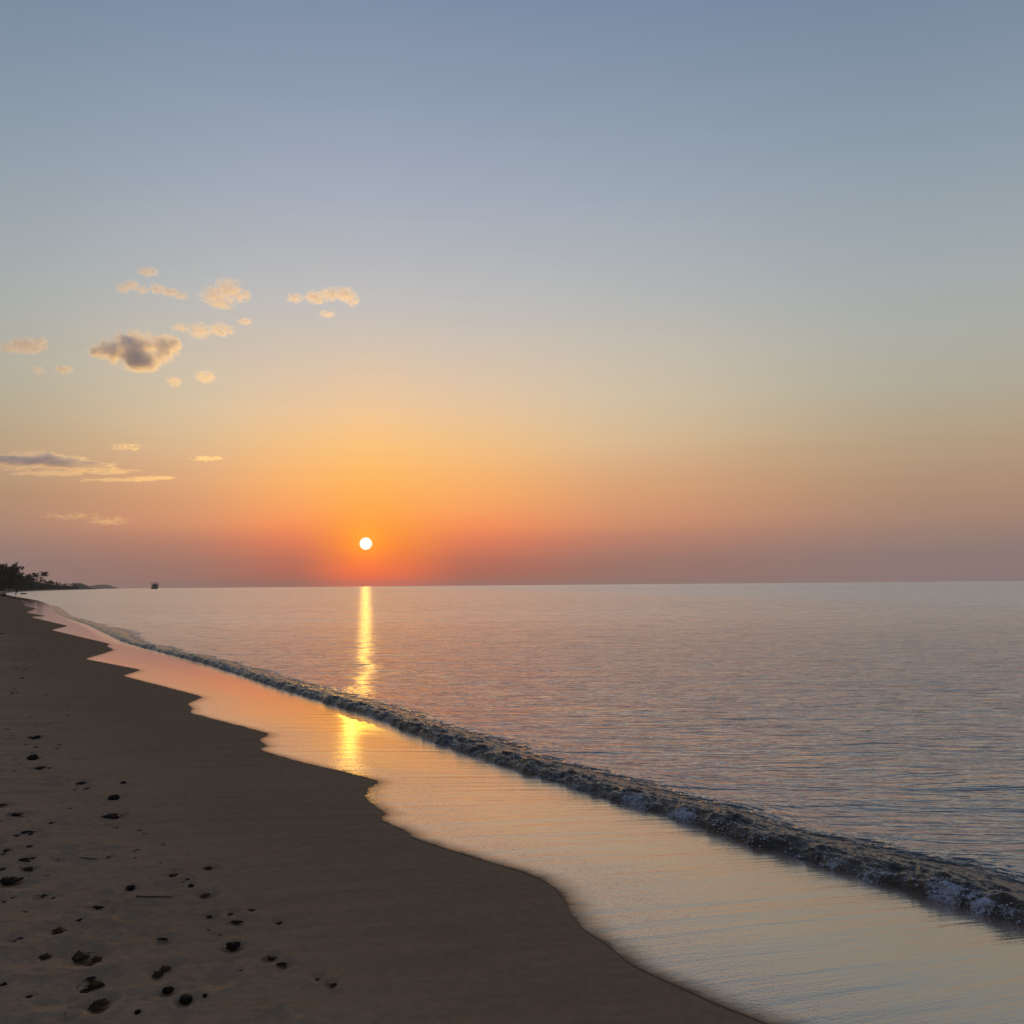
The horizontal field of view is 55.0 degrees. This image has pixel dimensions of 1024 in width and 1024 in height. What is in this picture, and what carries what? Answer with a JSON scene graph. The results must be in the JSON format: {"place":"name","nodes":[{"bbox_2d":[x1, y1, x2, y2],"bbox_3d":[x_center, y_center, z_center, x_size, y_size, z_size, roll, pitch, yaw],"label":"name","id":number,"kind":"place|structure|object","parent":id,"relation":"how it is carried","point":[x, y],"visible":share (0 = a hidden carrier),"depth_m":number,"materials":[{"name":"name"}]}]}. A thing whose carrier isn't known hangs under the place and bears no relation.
{"place":"outdoors","nodes":[
{"label":"outdoors","id":0,"kind":"place"},
{"bbox_2d":[10,562,24,590],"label":"broadleaf tree","id":1,"kind":"object","parent":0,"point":[17,567],"visible":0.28,"depth_m":773.67,"materials":[{"name":"green plant"}]},
{"bbox_2d":[25,573,31,587],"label":"broadleaf tree","id":2,"kind":"object","parent":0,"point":[28,576],"visible":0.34,"depth_m":892.36,"materials":[{"name":"green plant"}]},
{"bbox_2d":[25,575,34,589],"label":"broadleaf tree","id":3,"kind":"object","parent":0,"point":[32,578],"visible":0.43,"depth_m":951.08,"materials":[{"name":"green plant"}]},
{"bbox_2d":[39,571,47,582],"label":"palm tree","id":4,"kind":"object","parent":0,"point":[43,574],"visible":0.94,"depth_m":1168.75,"materials":[{"name":"green plant"}]},
{"bbox_2d":[0,588,765,1023],"bbox_3d":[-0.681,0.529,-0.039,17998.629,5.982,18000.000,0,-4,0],"label":"beach","id":5,"kind":"structure","parent":0,"point":[356,896],"depth_m":5.12,"materials":[{"name":"brown sand"}]},
{"bbox_2d":[0,564,10,583],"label":"broadleaf tree","id":6,"kind":"object","parent":5,"relation":"on","point":[3,571],"visible":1,"depth_m":675.84,"materials":[{"name":"green plant"}]},
{"bbox_2d":[1,564,18,590],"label":"broadleaf tree","id":7,"kind":"object","parent":5,"relation":"on","point":[9,574],"visible":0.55,"depth_m":704.15,"materials":[{"name":"green plant"}]},
{"bbox_2d":[0,876,23,884],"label":"seaweed heap","id":8,"kind":"object","parent":5,"relation":"on","point":[7,880],"visible":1,"depth_m":5.10,"materials":[{"name":"black plant"}]},
{"bbox_2d":[5,812,24,815],"bbox_3d":[-3.376,2.050,6.674,0.108,0.015,0.083,-1,-4,13],"label":"seaweed clump","id":9,"kind":"object","parent":5,"relation":"on","point":[15,814],"visible":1,"depth_m":6.65,"materials":[{"name":"black plant"}]},
{"bbox_2d":[7,565,22,590],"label":"broadleaf tree","id":10,"kind":"object","parent":5,"relation":"on","point":[12,581],"visible":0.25,"depth_m":718.15,"materials":[{"name":"green plant"}]},
{"bbox_2d":[18,857,34,861],"bbox_3d":[-2.742,1.960,5.545,0.081,0.012,0.077,-1,-4,4],"label":"seaweed clump","id":11,"kind":"object","parent":5,"relation":"on","point":[25,859],"visible":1,"depth_m":5.54,"materials":[{"name":"black plant"}]},
{"bbox_2d":[21,830,35,834],"bbox_3d":[-3.033,2.013,6.179,0.108,0.017,0.097,-2,-4,19],"label":"seaweed clump","id":12,"kind":"object","parent":5,"relation":"on","point":[30,833],"visible":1,"depth_m":6.17,"materials":[{"name":"black plant"}]},
{"bbox_2d":[21,866,39,869],"bbox_3d":[-2.632,1.946,5.368,0.077,0.010,0.061,-1,-4,13],"label":"seaweed clump","id":13,"kind":"object","parent":5,"relation":"on","point":[29,868],"visible":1,"depth_m":5.36,"materials":[{"name":"black plant"}]},
{"bbox_2d":[27,754,38,759],"bbox_3d":[-4.371,2.241,8.978,0.106,0.051,0.122,-3,-5,27],"label":"stone","id":14,"kind":"object","parent":5,"relation":"on","point":[33,757],"visible":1,"depth_m":8.94,"materials":[{"name":"black stone"}]},
{"bbox_2d":[28,735,42,738],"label":"seaweed clump","id":15,"kind":"object","parent":5,"relation":"on","point":[37,736],"visible":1,"depth_m":10.24,"materials":[{"name":"black plant"}]},
{"bbox_2d":[32,576,43,589],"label":"broadleaf tree","id":16,"kind":"object","parent":5,"relation":"on","point":[41,578],"visible":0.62,"depth_m":1066.41,"materials":[{"name":"green plant"}]},
{"bbox_2d":[0,572,79,590],"bbox_3d":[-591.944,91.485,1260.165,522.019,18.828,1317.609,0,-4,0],"label":"undergrowth","id":17,"kind":"object","parent":5,"relation":"on","point":[23,586],"visible":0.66,"depth_m":840.56,"materials":[{"name":"green plant"}]},
{"bbox_2d":[31,766,50,769],"bbox_3d":[-4.071,2.211,8.502,0.160,0.020,0.132,-3,-5,26],"label":"seaweed clump","id":18,"kind":"object","parent":5,"relation":"on","point":[39,767],"visible":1,"depth_m":8.48,"materials":[{"name":"black plant"}]},
{"bbox_2d":[38,953,51,962],"bbox_3d":[-1.954,1.843,4.062,0.088,0.003,0.123,-1,-4,13],"label":"seaweed mat","id":19,"kind":"object","parent":5,"relation":"on","point":[45,956],"visible":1,"depth_m":4.07,"materials":[{"name":"brown plant"}]},
{"bbox_2d":[48,927,66,934],"bbox_3d":[-2.045,1.872,4.384,0.098,0.003,0.131,-4,-5,37],"label":"seaweed mat","id":20,"kind":"object","parent":5,"relation":"on","point":[58,930],"visible":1,"depth_m":4.40,"materials":[{"name":"brown plant"}]},
{"bbox_2d":[71,950,95,961],"bbox_3d":[-1.801,1.854,4.103,0.098,0.004,0.121,-1,-4,11],"label":"seaweed mat","id":21,"kind":"object","parent":5,"relation":"on","point":[77,957],"visible":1,"depth_m":4.10,"materials":[{"name":"brown plant"}]},
{"bbox_2d":[85,976,95,981],"bbox_3d":[-1.656,1.836,3.867,0.053,0.002,0.050,-3,-5,32],"label":"seaweed mat","id":22,"kind":"object","parent":5,"relation":"on","point":[90,978],"visible":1,"depth_m":3.87,"materials":[{"name":"brown plant"}]},
{"bbox_2d":[77,978,105,992],"bbox_3d":[-1.634,1.826,3.763,0.108,0.005,0.186,-3,-5,27],"label":"seaweed mat","id":23,"kind":"object","parent":5,"relation":"on","point":[95,984],"visible":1,"depth_m":3.79,"materials":[{"name":"brown plant"}]},
{"bbox_2d":[84,955,101,965],"bbox_3d":[-1.719,1.852,4.048,0.076,0.004,0.155,0,-4,-1],"label":"seaweed mat","id":24,"kind":"object","parent":5,"relation":"on","point":[95,959],"visible":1,"depth_m":4.05,"materials":[{"name":"brown plant"}]},
{"bbox_2d":[88,905,103,908],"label":"seaweed clump","id":25,"kind":"object","parent":5,"relation":"on","point":[97,907],"visible":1,"depth_m":4.75,"materials":[{"name":"black plant"}]},
{"bbox_2d":[87,998,109,1011],"bbox_3d":[-1.523,1.816,3.625,0.075,0.002,0.122,0,-4,-9],"label":"seaweed mat","id":26,"kind":"object","parent":5,"relation":"on","point":[97,1005],"visible":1,"depth_m":3.62,"materials":[{"name":"brown plant"}]},
{"bbox_2d":[108,794,119,799],"bbox_3d":[-2.982,2.140,7.364,0.086,0.046,0.092,4,-6,-44],"label":"stone","id":27,"kind":"object","parent":5,"relation":"on","point":[114,797],"visible":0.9,"depth_m":7.34,"materials":[{"name":"black stone"}]},
{"bbox_2d":[101,813,128,818],"bbox_3d":[-2.736,2.088,6.756,0.156,0.021,0.124,-1,-4,13],"label":"seaweed clump","id":28,"kind":"object","parent":5,"relation":"on","point":[114,816],"visible":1,"depth_m":6.74,"materials":[{"name":"black plant"}]},
{"bbox_2d":[126,885,135,890],"bbox_3d":[-1.975,1.947,5.097,0.053,0.026,0.049,-3,-5,34],"label":"stone","id":29,"kind":"object","parent":5,"relation":"on","point":[131,887],"visible":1,"depth_m":5.08,"materials":[{"name":"black stone"}]},
{"bbox_2d":[136,895,172,896],"bbox_3d":[-1.802,1.937,4.953,0.182,0.018,0.014,0,-4,-5],"label":"stick","id":30,"kind":"object","parent":5,"relation":"on","point":[151,896],"visible":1,"depth_m":4.95,"materials":[{"name":"wood"}]},
{"bbox_2d":[151,965,171,978],"bbox_3d":[-1.422,1.859,3.978,0.071,0.003,0.154,-1,-4,7],"label":"seaweed mat","id":31,"kind":"object","parent":5,"relation":"on","point":[157,974],"visible":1,"depth_m":3.98,"materials":[{"name":"brown plant"}]},
{"bbox_2d":[157,937,171,940],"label":"seaweed clump","id":32,"kind":"object","parent":5,"relation":"on","point":[164,939],"visible":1,"depth_m":4.34,"materials":[{"name":"black plant"}]},
{"bbox_2d":[162,986,173,994],"bbox_3d":[-1.321,1.836,3.776,0.047,0.024,0.047,-4,-6,40],"label":"stone","id":33,"kind":"object","parent":5,"relation":"on","point":[167,990],"visible":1,"depth_m":3.76,"materials":[{"name":"black stone"}]},
{"bbox_2d":[179,994,192,1003],"bbox_3d":[-1.225,1.832,3.695,0.052,0.029,0.062,0,-4,-4],"label":"stone","id":34,"kind":"object","parent":5,"relation":"on","point":[185,998],"visible":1,"depth_m":3.68,"materials":[{"name":"black stone"}]},
{"bbox_2d":[226,941,240,950],"bbox_3d":[-1.219,1.897,4.296,0.068,0.037,0.073,2,-5,-27],"label":"stone","id":35,"kind":"object","parent":5,"relation":"on","point":[233,946],"visible":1,"depth_m":4.28,"materials":[{"name":"black stone"}]},
{"bbox_2d":[226,920,243,923],"bbox_3d":[-1.302,1.931,4.629,0.070,0.011,0.056,-2,-4,16],"label":"seaweed clump","id":36,"kind":"object","parent":5,"relation":"on","point":[237,921],"visible":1,"depth_m":4.63,"materials":[{"name":"black plant"}]},
{"bbox_2d":[263,955,276,959],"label":"seaweed clump","id":37,"kind":"object","parent":5,"relation":"on","point":[271,957],"visible":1,"depth_m":4.17,"materials":[{"name":"brown plant"}]},
{"bbox_2d":[276,962,289,967],"bbox_3d":[-0.957,1.892,4.113,0.060,0.009,0.054,-2,-5,23],"label":"seaweed clump","id":38,"kind":"object","parent":5,"relation":"on","point":[284,964],"visible":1,"depth_m":4.11,"materials":[{"name":"black plant"}]},
{"bbox_2d":[0,594,1023,1023],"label":"wet sand","id":39,"kind":"structure","parent":5,"relation":"on","point":[754,932],"depth_m":5.80,"materials":[{"name":"beige sand"}]},
{"bbox_2d":[0,0,1023,587],"label":"sky","id":40,"kind":"structure","parent":0,"point":[293,293],"materials":[{"name":"blue"}]},
{"bbox_2d":[6,581,1023,855],"bbox_3d":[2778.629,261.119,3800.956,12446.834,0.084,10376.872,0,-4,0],"label":"sea","id":41,"kind":"structure","parent":0,"point":[896,709],"depth_m":21.95,"materials":[{"name":"grey liquid"}]},
{"bbox_2d":[71,583,94,588],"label":"headland","id":42,"kind":"structure","parent":41,"relation":"on","point":[82,586],"depth_m":2204.41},
{"bbox_2d":[90,585,119,588],"bbox_3d":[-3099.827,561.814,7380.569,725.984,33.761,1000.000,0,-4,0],"label":"distant hills","id":43,"kind":"structure","parent":41,"relation":"on","point":[104,586],"depth_m":6994.61,"materials":[{"name":"grey"}]},
{"bbox_2d":[151,583,158,588],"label":"fishing vessel","id":44,"kind":"object","parent":41,"relation":"on","point":[155,586],"visible":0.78,"depth_m":1842.01,"materials":[{"name":"paint"}]},
{"bbox_2d":[51,606,1023,925],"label":"wave","id":45,"kind":"object","parent":41,"relation":"on","point":[993,874],"visible":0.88,"depth_m":8.19,"materials":[{"name":"liquid"}]},
{"bbox_2d":[109,633,1023,922],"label":"sea foam","id":46,"kind":"object","parent":41,"relation":"on","point":[721,823],"visible":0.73,"depth_m":7.19,"materials":[{"name":"grey"}]}
]}

